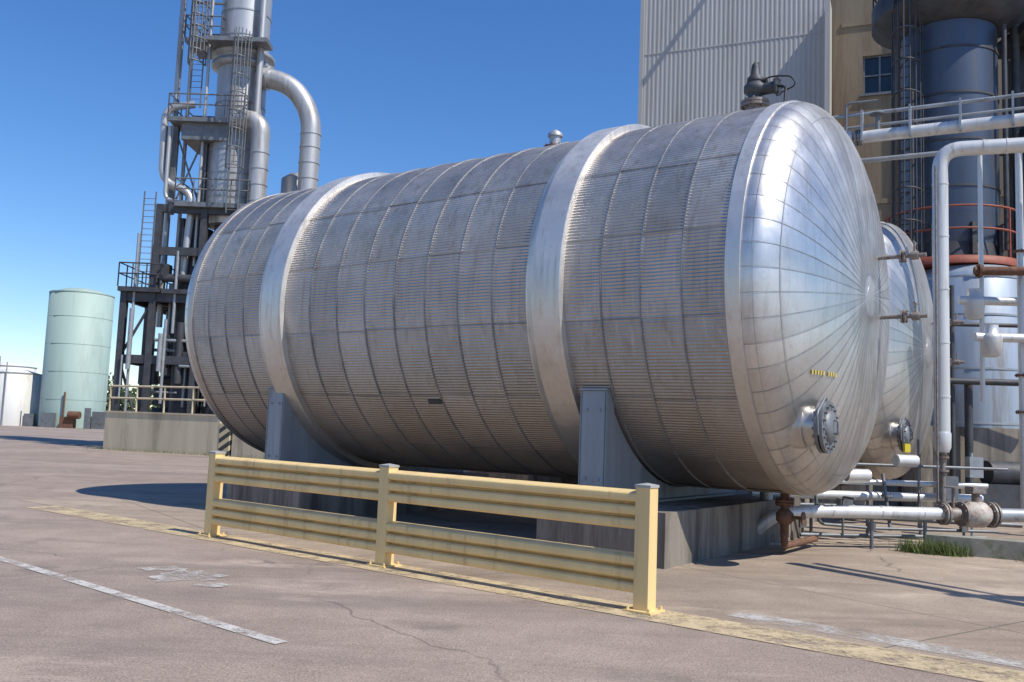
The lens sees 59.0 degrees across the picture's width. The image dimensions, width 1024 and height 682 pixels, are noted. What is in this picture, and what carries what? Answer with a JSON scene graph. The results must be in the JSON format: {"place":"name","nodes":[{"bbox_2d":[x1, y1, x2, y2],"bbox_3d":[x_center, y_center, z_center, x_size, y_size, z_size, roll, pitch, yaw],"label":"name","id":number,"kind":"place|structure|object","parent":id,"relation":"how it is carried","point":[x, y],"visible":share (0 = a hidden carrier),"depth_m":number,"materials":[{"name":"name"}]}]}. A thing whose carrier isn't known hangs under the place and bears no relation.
{"place":"outdoors","nodes":[
{"label":"outdoors","id":0,"kind":"place"},
{"bbox_2d":[0,0,640,408],"label":"sky","id":1,"kind":"structure","parent":0,"point":[395,86],"materials":[{"name":"blue"}]},
{"bbox_2d":[0,425,1023,681],"bbox_3d":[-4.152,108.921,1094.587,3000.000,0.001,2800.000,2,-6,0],"label":"ground","id":2,"kind":"structure","parent":0,"point":[332,621],"depth_m":7.39,"materials":[{"name":"concrete"}]},
{"bbox_2d":[0,362,41,425],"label":"white storage tank","id":3,"kind":"object","parent":2,"relation":"on","point":[20,390],"visible":0.82,"depth_m":97.58,"materials":[{"name":"metal"}]},
{"bbox_2d":[0,356,36,372],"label":"handrail","id":4,"kind":"object","parent":3,"relation":"on","point":[15,366],"visible":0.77,"depth_m":110.33,"materials":[{"name":"metal"}]},
{"bbox_2d":[19,408,105,428],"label":"distant plant","id":5,"kind":"object","parent":2,"relation":"on","point":[49,420],"visible":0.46,"depth_m":97.14,"materials":[{"name":"grey metal"}]},
{"bbox_2d":[37,288,114,428],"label":"green storage tank","id":6,"kind":"object","parent":2,"relation":"on","point":[76,362],"visible":0.97,"depth_m":97.45,"materials":[{"name":"metal"}]},
{"bbox_2d":[0,556,287,643],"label":"white painted line","id":7,"kind":"object","parent":2,"relation":"on","point":[260,636],"visible":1,"depth_m":7.69,"materials":[{"name":"white paint"}]},
{"bbox_2d":[106,372,201,411],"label":"distant trees","id":8,"kind":"object","parent":2,"relation":"on","point":[133,390],"visible":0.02,"depth_m":176.06,"materials":[{"name":"green plant"}]},
{"bbox_2d":[84,446,263,458],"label":"weeds","id":9,"kind":"object","parent":2,"relation":"on","point":[167,451],"visible":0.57,"depth_m":39.89,"materials":[{"name":"green plant"}]},
{"bbox_2d":[111,204,236,415],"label":"process platform","id":10,"kind":"structure","parent":2,"relation":"on","point":[170,361],"depth_m":43.66,"materials":[{"name":"metal"}]},
{"bbox_2d":[103,411,264,458],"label":"wall","id":11,"kind":"structure","parent":2,"relation":"on","point":[184,433],"depth_m":40.21,"materials":[{"name":"beige paint"}]},
{"bbox_2d":[108,385,205,413],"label":"handrail","id":12,"kind":"object","parent":11,"relation":"on","point":[163,399],"visible":0.72,"depth_m":40.86,"materials":[{"name":"beige metal"}]},
{"bbox_2d":[218,423,232,456],"bbox_3d":[-12.298,4.266,39.001,0.560,1.400,0.340,0,-6,24],"label":"striped post","id":13,"kind":"object","parent":2,"relation":"on","point":[225,439],"visible":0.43,"depth_m":38.84,"materials":[{"name":"paint"}]},
{"bbox_2d":[137,0,321,326],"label":"distillation tower","id":14,"kind":"structure","parent":2,"relation":"on","point":[229,142],"depth_m":45.01,"materials":[{"name":"metal"}]},
{"bbox_2d":[197,450,664,614],"bbox_3d":[-1.435,1.987,10.362,7.038,1.162,0.280,-2,-7,38],"label":"guardrail","id":15,"kind":"object","parent":2,"relation":"on","point":[385,536],"visible":1,"depth_m":9.66,"materials":[{"name":"yellow metal"}]},
{"bbox_2d":[830,0,1007,256],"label":"stucco wall","id":16,"kind":"structure","parent":2,"relation":"on","point":[852,47],"depth_m":37.93,"materials":[{"name":"beige paint"}]},
{"bbox_2d":[642,0,824,126],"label":"corrugated siding","id":17,"kind":"object","parent":16,"relation":"attached to","point":[685,85],"visible":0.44,"depth_m":40.00,"materials":[{"name":"grey metal"}]},
{"bbox_2d":[638,0,822,124],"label":"trim","id":18,"kind":"structure","parent":17,"relation":"attached to","point":[641,59],"depth_m":41.28,"materials":[{"name":"grey metal"}]},
{"bbox_2d":[860,54,896,96],"bbox_3d":[15.309,-11.070,37.675,1.500,1.757,0.260,0,-6,23],"label":"window frame","id":19,"kind":"object","parent":16,"relation":"attached to","point":[864,94],"visible":0.87,"depth_m":37.73,"materials":[{"name":"grey metal"}]},
{"bbox_2d":[865,54,896,92],"bbox_3d":[15.365,-11.112,37.808,1.197,1.650,0.508,2,-6,0],"label":"window glass","id":20,"kind":"object","parent":19,"relation":"in","point":[871,68],"visible":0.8,"depth_m":37.84,"materials":[{"name":"blue glass"}]},
{"bbox_2d":[841,19,1003,203],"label":"floor bands","id":21,"kind":"object","parent":16,"relation":"attached to","point":[854,24],"visible":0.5,"depth_m":38.01,"materials":[{"name":"paint"}]},
{"bbox_2d":[21,492,1023,670],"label":"concrete pavement","id":22,"kind":"structure","parent":0,"point":[853,588],"depth_m":10.26,"materials":[{"name":"grey concrete"}]},
{"bbox_2d":[27,506,1023,681],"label":"yellow painted line","id":23,"kind":"object","parent":22,"relation":"on","point":[870,652],"visible":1,"depth_m":8.35,"materials":[{"name":"yellow paint"}]},
{"bbox_2d":[185,62,927,568],"bbox_3d":[0.171,-0.499,15.629,12.733,7.258,5.642,-2,-7,35],"label":"horizontal storage tank","id":24,"kind":"object","parent":22,"relation":"on","point":[691,318],"visible":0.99,"depth_m":12.38,"materials":[{"name":"metal"}]},
{"bbox_2d":[139,567,1023,667],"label":"faded painted patch","id":25,"kind":"object","parent":22,"relation":"on","point":[921,646],"visible":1,"depth_m":7.49,"materials":[{"name":"white paint"}]},
{"bbox_2d":[466,222,964,523],"bbox_3d":[3.974,0.715,22.187,12.733,6.413,5.642,-2,-7,35],"label":"horizontal storage tank","id":26,"kind":"object","parent":22,"relation":"on","point":[905,411],"visible":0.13,"depth_m":18.09,"materials":[{"name":"metal"}]},
{"bbox_2d":[824,0,831,114],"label":"service duct","id":27,"kind":"object","parent":22,"relation":"on","point":[828,62],"visible":0.25,"depth_m":37.33,"materials":[{"name":"grey metal"}]},
{"bbox_2d":[748,439,1023,548],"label":"transfer piping","id":28,"kind":"object","parent":22,"relation":"on","point":[966,511],"visible":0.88,"depth_m":14.17,"materials":[{"name":"grey metal"}]},
{"bbox_2d":[932,137,1023,503],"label":"insulated pipe","id":29,"kind":"object","parent":28,"relation":"on","point":[942,434],"visible":0.96,"depth_m":15.05,"materials":[{"name":"grey metal"}]},
{"bbox_2d":[833,91,1023,162],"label":"overhead pipe bridge","id":30,"kind":"structure","parent":22,"relation":"on","point":[878,134],"depth_m":18.02,"materials":[{"name":"metal"}]},
{"bbox_2d":[836,0,1023,258],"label":"platforms and ladder","id":31,"kind":"object","parent":22,"relation":"on","point":[894,22],"visible":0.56,"depth_m":24.84,"materials":[{"name":"metal"}]},
{"bbox_2d":[883,204,1016,269],"bbox_3d":[12.310,-2.655,25.426,3.600,1.579,3.600,2,-6,0],"label":"rusty handrail","id":32,"kind":"object","parent":31,"relation":"on","point":[1009,261],"visible":0.23,"depth_m":23.82,"materials":[{"name":"red metal"}]},
{"bbox_2d":[901,18,999,244],"bbox_3d":[12.585,-9.875,26.135,2.500,15.100,2.500,2,-6,0],"label":"shell","id":33,"kind":"object","parent":31,"relation":"on","point":[960,67],"visible":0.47,"depth_m":24.73,"materials":[{"name":"blue metal"}]},
{"bbox_2d":[873,264,1020,508],"bbox_3d":[12.512,1.238,24.141,4.900,6.400,5.200,2,-6,0],"label":"jacketed vessel","id":34,"kind":"object","parent":22,"relation":"on","point":[987,430],"visible":0.47,"depth_m":22.96,"materials":[{"name":"metal"}]},
{"bbox_2d":[889,534,1023,561],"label":"grass tuft","id":35,"kind":"object","parent":22,"relation":"on","point":[926,548],"visible":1,"depth_m":13.35,"materials":[{"name":"green plant"}]},
{"bbox_2d":[926,533,1023,560],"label":"concrete curb","id":36,"kind":"structure","parent":22,"relation":"on","point":[994,548],"depth_m":13.23,"materials":[{"name":"grey concrete"}]},
{"bbox_2d":[957,153,1023,535],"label":"jacketed valves","id":37,"kind":"object","parent":22,"relation":"on","point":[990,338],"visible":0.95,"depth_m":17.37,"materials":[{"name":"metal"}]}
]}

